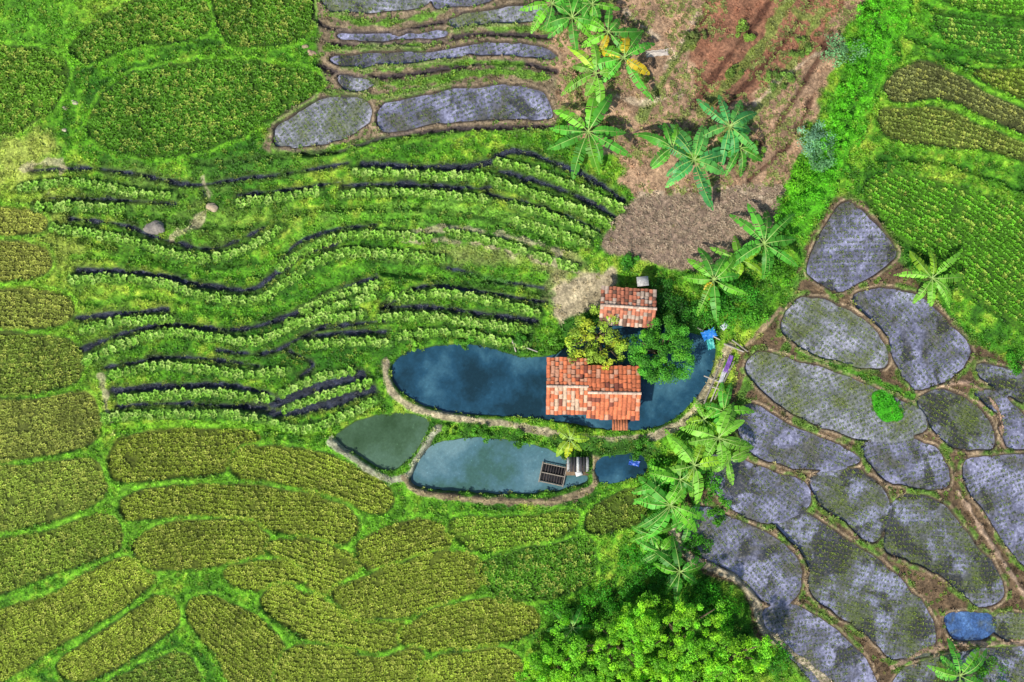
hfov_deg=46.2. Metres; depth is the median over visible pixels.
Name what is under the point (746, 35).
shrub
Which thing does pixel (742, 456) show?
banana plant
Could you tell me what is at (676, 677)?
broadleaf tree
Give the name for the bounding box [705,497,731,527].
shrub
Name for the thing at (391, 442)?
fish pond
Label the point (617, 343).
light green tree
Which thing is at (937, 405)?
flooded rice paddy
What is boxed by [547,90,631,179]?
banana plant
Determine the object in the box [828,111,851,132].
shrub
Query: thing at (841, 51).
shrub
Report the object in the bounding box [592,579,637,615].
shrub
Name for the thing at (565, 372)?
roof tiles
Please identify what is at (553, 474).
bamboo fish raft
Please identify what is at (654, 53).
white sack
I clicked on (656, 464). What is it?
shrub
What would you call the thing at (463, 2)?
flooded rice paddy
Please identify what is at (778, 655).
shrub
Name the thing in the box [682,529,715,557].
shrub
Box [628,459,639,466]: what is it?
blue tarp
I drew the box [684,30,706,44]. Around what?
shrub
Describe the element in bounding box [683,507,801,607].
flooded rice paddy
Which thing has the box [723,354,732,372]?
purple cloth
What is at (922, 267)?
banana plant
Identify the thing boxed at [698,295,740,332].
shrub
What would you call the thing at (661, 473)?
banana plant
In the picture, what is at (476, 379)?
fish pond
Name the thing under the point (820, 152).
shrub
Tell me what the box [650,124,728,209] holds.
banana plant
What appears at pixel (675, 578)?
banana plant
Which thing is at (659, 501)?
banana plant
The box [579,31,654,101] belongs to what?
banana plant
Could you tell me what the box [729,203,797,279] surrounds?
banana plant
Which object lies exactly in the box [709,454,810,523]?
flooded rice paddy
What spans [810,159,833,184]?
shrub
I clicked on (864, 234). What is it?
flooded rice paddy
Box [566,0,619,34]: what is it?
banana plant
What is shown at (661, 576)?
shrub
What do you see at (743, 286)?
shrub
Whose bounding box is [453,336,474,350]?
shrub
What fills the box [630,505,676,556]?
banana plant
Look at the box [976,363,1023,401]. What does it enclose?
flooded rice paddy
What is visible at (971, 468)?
flooded rice paddy
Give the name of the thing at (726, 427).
banana plant
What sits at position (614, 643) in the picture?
broadleaf tree
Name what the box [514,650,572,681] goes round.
broadleaf tree
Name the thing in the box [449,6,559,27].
flooded rice paddy
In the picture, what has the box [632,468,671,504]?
banana plant
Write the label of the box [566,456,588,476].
floating hut
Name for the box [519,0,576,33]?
banana plant
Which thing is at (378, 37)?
flooded rice paddy
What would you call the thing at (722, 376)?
white cloth
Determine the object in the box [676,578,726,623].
shrub
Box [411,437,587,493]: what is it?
fish pond
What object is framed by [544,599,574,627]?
shrub
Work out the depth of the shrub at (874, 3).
87.96 m
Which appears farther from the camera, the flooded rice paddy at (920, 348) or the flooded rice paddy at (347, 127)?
the flooded rice paddy at (920, 348)
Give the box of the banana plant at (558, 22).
[539,0,601,54]
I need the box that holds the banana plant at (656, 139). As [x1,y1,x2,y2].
[633,123,700,168]
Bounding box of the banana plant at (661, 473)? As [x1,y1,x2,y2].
[648,455,707,507]
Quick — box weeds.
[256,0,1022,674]
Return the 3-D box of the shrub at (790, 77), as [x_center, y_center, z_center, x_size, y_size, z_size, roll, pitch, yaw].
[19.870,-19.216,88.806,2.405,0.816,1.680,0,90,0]
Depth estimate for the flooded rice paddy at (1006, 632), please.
91.10 m
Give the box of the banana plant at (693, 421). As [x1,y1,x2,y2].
[685,397,723,439]
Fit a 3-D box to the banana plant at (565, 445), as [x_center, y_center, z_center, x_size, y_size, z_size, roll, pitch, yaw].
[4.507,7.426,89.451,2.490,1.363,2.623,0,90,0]
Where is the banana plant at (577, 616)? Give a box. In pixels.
[545,601,594,644]
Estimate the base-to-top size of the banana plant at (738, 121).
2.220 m
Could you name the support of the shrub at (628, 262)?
on the terraced hillside terrain at (566, 300)
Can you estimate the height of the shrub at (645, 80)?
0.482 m
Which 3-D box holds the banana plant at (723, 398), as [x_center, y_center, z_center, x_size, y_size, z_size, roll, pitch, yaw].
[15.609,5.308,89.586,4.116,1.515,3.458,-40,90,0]
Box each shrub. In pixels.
[410,337,421,351]
[441,424,455,438]
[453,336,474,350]
[470,423,490,443]
[513,332,527,346]
[513,428,527,448]
[544,334,563,354]
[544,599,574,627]
[568,340,607,365]
[570,586,613,623]
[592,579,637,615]
[616,542,660,591]
[621,251,640,271]
[629,434,653,461]
[633,69,649,84]
[641,562,669,590]
[644,278,674,311]
[646,456,671,488]
[655,289,689,324]
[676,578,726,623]
[678,299,711,329]
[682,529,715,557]
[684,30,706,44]
[686,469,724,506]
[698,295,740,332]
[704,595,743,635]
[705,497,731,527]
[714,274,762,323]
[725,63,743,78]
[735,18,756,41]
[737,301,770,329]
[749,140,765,161]
[752,640,792,675]
[761,260,791,286]
[765,70,795,91]
[772,193,805,221]
[785,162,815,193]
[788,36,813,57]
[797,120,836,157]
[797,177,823,202]
[808,139,836,172]
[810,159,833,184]
[817,129,839,157]
[820,32,869,67]
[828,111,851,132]
[835,81,858,109]
[835,126,864,150]
[841,58,865,83]
[845,35,871,55]
[853,58,878,81]
[855,1,878,28]
[866,0,886,8]
[869,24,889,49]
[973,656,1007,681]
[1003,350,1023,375]
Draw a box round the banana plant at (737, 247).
[710,236,766,278]
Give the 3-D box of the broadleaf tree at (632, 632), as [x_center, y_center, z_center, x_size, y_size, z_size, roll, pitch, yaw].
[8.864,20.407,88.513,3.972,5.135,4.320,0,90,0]
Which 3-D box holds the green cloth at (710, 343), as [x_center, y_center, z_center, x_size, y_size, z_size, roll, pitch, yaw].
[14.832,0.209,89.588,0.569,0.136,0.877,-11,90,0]
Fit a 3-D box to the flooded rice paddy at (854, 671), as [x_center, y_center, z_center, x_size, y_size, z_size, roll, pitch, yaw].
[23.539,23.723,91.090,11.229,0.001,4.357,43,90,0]
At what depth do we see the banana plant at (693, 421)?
89.19 m
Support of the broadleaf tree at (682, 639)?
on the terraced hillside terrain at (566, 300)
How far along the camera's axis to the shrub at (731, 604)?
90.09 m
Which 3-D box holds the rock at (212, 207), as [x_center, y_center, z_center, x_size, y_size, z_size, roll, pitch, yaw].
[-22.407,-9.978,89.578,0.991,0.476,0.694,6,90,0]
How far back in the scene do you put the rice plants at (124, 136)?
90.38 m
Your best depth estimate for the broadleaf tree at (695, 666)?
87.53 m
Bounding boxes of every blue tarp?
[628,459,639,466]
[701,327,717,340]
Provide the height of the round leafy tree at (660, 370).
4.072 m
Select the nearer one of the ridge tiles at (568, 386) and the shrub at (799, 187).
the ridge tiles at (568, 386)
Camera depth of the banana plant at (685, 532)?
89.91 m
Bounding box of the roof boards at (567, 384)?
[550,359,586,413]
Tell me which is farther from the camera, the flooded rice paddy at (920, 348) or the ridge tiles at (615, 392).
the flooded rice paddy at (920, 348)
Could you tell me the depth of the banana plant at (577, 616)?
89.90 m
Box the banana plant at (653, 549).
[636,528,685,567]
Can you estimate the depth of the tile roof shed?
87.94 m
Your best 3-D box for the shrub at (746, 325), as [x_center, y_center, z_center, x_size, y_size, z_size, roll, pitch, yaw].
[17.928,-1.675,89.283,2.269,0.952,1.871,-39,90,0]
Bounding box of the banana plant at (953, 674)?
[927,638,986,681]
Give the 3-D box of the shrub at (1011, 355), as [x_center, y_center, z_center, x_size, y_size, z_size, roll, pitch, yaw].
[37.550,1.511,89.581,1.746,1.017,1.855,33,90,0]
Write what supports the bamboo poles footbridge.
on the terraced hillside terrain at (566, 300)
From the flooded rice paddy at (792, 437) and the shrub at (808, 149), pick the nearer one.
the shrub at (808, 149)
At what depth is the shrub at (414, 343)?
89.68 m
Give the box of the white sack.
[645,49,668,56]
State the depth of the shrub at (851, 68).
88.26 m
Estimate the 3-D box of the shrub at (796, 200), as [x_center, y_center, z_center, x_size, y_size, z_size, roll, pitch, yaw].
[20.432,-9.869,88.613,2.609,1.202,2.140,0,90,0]
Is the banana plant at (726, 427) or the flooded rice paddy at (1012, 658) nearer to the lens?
the banana plant at (726, 427)
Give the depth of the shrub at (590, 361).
88.64 m
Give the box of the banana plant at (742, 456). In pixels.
[704,440,752,485]
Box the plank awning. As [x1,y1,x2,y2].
[612,419,627,429]
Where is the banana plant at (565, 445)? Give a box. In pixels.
[556,423,588,457]
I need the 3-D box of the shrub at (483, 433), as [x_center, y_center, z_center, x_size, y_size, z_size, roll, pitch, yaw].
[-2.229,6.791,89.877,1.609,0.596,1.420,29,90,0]
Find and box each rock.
[143,220,164,234]
[206,203,217,211]
[308,50,316,55]
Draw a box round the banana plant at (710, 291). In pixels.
[683,247,747,321]
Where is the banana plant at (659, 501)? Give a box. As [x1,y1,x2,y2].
[633,466,705,540]
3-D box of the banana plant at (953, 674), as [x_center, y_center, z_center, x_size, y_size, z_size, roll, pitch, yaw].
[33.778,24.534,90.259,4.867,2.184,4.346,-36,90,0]
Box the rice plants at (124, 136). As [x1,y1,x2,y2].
[0,0,1023,681]
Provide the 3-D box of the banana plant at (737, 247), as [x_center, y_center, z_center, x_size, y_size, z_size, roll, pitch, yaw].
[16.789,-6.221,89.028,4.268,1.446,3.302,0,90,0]
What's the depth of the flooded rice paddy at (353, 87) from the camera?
89.29 m
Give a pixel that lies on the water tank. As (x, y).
(642, 281)
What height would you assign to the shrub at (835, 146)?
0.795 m
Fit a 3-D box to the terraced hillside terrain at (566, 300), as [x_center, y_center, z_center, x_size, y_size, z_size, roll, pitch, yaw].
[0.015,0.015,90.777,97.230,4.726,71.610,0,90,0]
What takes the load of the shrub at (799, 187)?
on the terraced hillside terrain at (566, 300)
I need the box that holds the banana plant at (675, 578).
[651,533,705,600]
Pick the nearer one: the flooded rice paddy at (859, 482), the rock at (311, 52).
the rock at (311, 52)
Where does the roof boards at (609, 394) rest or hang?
on the walls
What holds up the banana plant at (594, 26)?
on the terraced hillside terrain at (566, 300)
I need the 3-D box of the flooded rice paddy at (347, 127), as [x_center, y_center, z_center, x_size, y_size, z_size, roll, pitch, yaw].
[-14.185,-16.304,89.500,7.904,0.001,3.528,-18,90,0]
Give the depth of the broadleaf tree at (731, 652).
87.60 m
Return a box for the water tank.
[636,276,648,286]
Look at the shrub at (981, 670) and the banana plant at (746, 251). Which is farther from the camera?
the shrub at (981, 670)
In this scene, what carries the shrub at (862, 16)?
on the terraced hillside terrain at (566, 300)
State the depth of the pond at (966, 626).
91.08 m
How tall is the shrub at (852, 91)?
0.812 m
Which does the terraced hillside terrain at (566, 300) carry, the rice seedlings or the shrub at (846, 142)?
the shrub at (846, 142)
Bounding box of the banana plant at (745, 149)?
[715,122,762,176]
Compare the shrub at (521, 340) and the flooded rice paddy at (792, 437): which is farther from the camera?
the flooded rice paddy at (792, 437)
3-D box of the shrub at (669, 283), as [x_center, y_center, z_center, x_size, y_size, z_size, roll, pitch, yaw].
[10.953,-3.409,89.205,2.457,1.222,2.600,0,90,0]
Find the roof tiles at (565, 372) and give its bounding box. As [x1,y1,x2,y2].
[546,357,588,414]
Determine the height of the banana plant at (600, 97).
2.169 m
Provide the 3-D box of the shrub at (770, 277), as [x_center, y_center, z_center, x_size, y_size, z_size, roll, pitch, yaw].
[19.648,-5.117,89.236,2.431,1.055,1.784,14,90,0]
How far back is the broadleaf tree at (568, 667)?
87.81 m
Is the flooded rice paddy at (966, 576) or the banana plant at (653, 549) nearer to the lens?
the banana plant at (653, 549)
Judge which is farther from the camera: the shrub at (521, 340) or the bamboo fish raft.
the bamboo fish raft
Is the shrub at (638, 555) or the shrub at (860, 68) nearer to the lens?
the shrub at (860, 68)
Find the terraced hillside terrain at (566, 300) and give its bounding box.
[0,0,1023,681]
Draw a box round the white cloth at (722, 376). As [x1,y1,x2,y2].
[718,368,725,382]
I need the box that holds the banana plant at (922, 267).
[893,250,964,308]
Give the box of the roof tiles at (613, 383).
[586,365,640,420]
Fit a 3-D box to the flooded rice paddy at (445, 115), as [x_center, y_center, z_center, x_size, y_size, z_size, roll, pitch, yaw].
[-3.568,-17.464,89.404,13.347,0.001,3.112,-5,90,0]
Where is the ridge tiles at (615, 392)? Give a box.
[588,391,640,394]
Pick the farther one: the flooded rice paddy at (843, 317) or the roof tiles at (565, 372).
the flooded rice paddy at (843, 317)
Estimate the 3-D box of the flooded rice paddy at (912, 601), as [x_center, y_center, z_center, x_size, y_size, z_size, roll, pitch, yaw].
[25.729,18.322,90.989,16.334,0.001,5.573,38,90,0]
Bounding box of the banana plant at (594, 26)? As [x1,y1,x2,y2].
[580,7,643,58]
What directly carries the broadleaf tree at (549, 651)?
on the terraced hillside terrain at (566, 300)
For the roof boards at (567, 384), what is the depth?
88.01 m
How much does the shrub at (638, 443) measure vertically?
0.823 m
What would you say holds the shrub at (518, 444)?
on the terraced hillside terrain at (566, 300)
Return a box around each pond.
[336,413,428,469]
[392,324,714,429]
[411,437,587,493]
[595,453,646,483]
[944,612,996,640]
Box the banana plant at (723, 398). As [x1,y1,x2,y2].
[701,382,754,430]
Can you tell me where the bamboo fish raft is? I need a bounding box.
[538,461,565,486]
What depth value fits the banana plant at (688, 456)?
88.67 m
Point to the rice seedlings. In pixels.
(800, 412)
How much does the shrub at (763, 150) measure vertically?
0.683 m
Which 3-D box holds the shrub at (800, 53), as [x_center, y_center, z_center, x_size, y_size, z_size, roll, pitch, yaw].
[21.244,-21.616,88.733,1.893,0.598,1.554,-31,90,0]
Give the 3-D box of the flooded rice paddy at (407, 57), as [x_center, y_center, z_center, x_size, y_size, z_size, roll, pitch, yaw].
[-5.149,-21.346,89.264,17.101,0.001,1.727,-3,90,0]
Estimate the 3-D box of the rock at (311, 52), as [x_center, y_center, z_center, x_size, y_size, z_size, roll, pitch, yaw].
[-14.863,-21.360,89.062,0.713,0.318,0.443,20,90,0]
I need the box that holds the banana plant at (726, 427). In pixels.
[679,402,753,466]
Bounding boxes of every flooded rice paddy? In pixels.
[275,97,371,147]
[321,0,429,12]
[330,42,555,67]
[337,30,447,40]
[338,75,372,90]
[377,84,552,131]
[429,0,490,8]
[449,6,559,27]
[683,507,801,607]
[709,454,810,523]
[738,404,859,471]
[745,352,927,442]
[762,604,876,681]
[775,511,935,658]
[781,297,887,367]
[807,202,895,291]
[809,468,891,541]
[853,288,970,389]
[861,438,949,489]
[884,495,1003,606]
[893,646,1023,681]
[917,389,994,449]
[963,454,1023,564]
[975,390,1023,448]
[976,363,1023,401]
[995,612,1023,639]
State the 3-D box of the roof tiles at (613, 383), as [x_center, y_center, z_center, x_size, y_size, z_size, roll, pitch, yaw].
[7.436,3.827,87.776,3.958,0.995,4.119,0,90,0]
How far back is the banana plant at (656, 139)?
87.64 m
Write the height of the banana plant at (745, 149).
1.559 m
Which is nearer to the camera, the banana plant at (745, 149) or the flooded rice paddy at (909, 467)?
the banana plant at (745, 149)
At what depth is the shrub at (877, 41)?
88.09 m
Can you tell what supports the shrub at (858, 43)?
on the terraced hillside terrain at (566, 300)
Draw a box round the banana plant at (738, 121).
[696,95,758,168]
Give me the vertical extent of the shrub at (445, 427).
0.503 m
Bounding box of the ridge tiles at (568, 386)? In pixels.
[546,385,588,387]
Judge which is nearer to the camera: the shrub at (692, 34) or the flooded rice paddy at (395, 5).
the shrub at (692, 34)
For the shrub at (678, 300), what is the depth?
89.05 m
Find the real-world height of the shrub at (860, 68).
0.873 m
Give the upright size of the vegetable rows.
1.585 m
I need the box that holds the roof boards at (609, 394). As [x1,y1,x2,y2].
[591,366,636,418]
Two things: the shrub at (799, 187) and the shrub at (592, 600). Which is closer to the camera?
the shrub at (799, 187)
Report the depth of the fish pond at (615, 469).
90.35 m
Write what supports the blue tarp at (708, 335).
on the terraced hillside terrain at (566, 300)
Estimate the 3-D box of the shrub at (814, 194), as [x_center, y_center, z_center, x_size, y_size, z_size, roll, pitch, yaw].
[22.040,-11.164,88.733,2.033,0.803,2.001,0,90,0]
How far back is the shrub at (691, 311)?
89.04 m
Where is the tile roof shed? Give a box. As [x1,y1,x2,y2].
[598,285,656,327]
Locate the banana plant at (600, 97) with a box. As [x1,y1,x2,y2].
[561,43,620,113]
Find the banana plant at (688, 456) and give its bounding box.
[663,428,724,503]
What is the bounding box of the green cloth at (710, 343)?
[707,338,714,349]
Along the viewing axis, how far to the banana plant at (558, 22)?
87.16 m
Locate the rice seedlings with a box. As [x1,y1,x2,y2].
[274,0,1023,681]
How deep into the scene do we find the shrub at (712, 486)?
89.84 m
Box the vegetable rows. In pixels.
[17,156,624,434]
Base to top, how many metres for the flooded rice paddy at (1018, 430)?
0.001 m
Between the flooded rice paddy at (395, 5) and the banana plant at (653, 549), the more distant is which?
the banana plant at (653, 549)
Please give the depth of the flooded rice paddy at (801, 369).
90.30 m
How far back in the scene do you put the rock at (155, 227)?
89.31 m
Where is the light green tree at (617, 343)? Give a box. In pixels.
[564,304,628,369]
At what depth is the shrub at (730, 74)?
88.75 m
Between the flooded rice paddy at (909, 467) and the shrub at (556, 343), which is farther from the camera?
the flooded rice paddy at (909, 467)
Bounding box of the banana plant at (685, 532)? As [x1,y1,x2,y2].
[670,497,703,545]
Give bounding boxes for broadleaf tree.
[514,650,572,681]
[521,614,586,681]
[560,654,630,681]
[568,607,663,681]
[606,590,660,649]
[618,643,683,681]
[632,599,727,681]
[669,650,738,681]
[690,627,774,681]
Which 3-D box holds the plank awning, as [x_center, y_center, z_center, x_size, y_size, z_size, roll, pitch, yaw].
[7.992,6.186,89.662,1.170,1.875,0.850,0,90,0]
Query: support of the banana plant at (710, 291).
on the terraced hillside terrain at (566, 300)
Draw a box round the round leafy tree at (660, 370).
[627,314,696,384]
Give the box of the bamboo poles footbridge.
[512,328,747,403]

